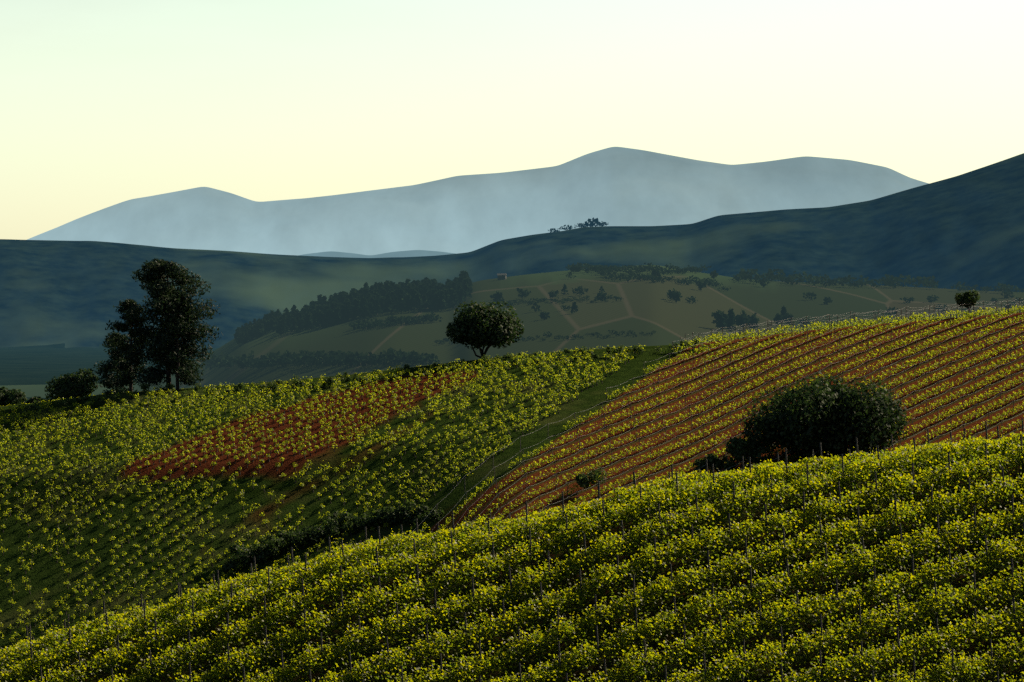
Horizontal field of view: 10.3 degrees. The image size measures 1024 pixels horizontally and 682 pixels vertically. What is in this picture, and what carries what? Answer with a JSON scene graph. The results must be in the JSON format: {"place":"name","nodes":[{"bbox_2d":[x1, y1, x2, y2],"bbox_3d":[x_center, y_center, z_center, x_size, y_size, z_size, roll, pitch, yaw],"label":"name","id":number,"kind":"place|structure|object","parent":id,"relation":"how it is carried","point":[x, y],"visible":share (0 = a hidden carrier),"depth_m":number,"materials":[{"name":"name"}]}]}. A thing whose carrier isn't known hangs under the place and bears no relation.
{"place":"outdoors","nodes":[
{"label":"outdoors","id":0,"kind":"place"},
{"bbox_2d":[0,147,1023,681],"bbox_3d":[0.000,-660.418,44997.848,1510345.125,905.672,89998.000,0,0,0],"label":"ground","id":1,"kind":"structure","parent":0,"point":[66,289],"depth_m":756.69,"materials":[{"name":"green plant"}]},
{"bbox_2d":[90,258,222,394],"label":"tree","id":2,"kind":"object","parent":1,"relation":"on","point":[184,320],"visible":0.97,"depth_m":758.80,"materials":[{"name":"green plant"}]},
{"bbox_2d":[0,344,644,647],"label":"vine bush","id":3,"kind":"object","parent":1,"relation":"on","point":[317,386],"depth_m":720.21,"materials":[{"name":"green plant"}]},
{"bbox_2d":[18,339,706,572],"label":"shrub leaves","id":4,"kind":"object","parent":1,"relation":"on","point":[313,535],"visible":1,"depth_m":691.54,"materials":[{"name":"green plant"}]},
{"bbox_2d":[0,275,979,472],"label":"tree","id":5,"kind":"object","parent":1,"relation":"on","point":[837,409],"depth_m":682.39,"materials":[{"name":"green plant"}]},
{"bbox_2d":[497,273,506,279],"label":"building","id":6,"kind":"structure","parent":1,"relation":"on","point":[501,276],"depth_m":3911.28,"materials":[{"name":"stone"}]},
{"bbox_2d":[26,418,1023,681],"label":"vineyard posts","id":7,"kind":"object","parent":1,"relation":"on","point":[618,576],"visible":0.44,"depth_m":373.68,"materials":[{"name":"brown wood"}]},
{"bbox_2d":[0,428,1023,681],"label":"vine leaves","id":8,"kind":"object","parent":7,"relation":"on","point":[212,598],"visible":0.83,"depth_m":372.87,"materials":[{"name":"green plant"}]},
{"bbox_2d":[548,217,608,231],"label":"trees","id":9,"kind":"object","parent":1,"relation":"on","point":[593,222],"visible":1,"depth_m":8995.98,"materials":[{"name":"green plant"}]},
{"bbox_2d":[198,262,1023,369],"bbox_3d":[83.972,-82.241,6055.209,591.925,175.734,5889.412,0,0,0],"label":"tree","id":10,"kind":"object","parent":1,"relation":"on","point":[379,297],"depth_m":3707.90,"materials":[{"name":"green plant"}]},
{"bbox_2d":[413,305,1023,545],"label":"grapevines","id":11,"kind":"object","parent":1,"relation":"on","point":[868,323],"visible":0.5,"depth_m":720.20,"materials":[{"name":"green plant"}]},
{"bbox_2d":[436,298,1023,532],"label":"vineyard posts","id":12,"kind":"object","parent":1,"relation":"on","point":[780,386],"visible":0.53,"depth_m":722.87,"materials":[{"name":"brown wood"}]},
{"bbox_2d":[412,298,1023,535],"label":"striped vine wires","id":13,"kind":"object","parent":12,"relation":"attached to","point":[779,387],"visible":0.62,"depth_m":720.49,"materials":[{"name":"grey metal"}]},
{"bbox_2d":[0,0,1023,239],"label":"sky","id":14,"kind":"structure","parent":0,"point":[104,103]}
]}

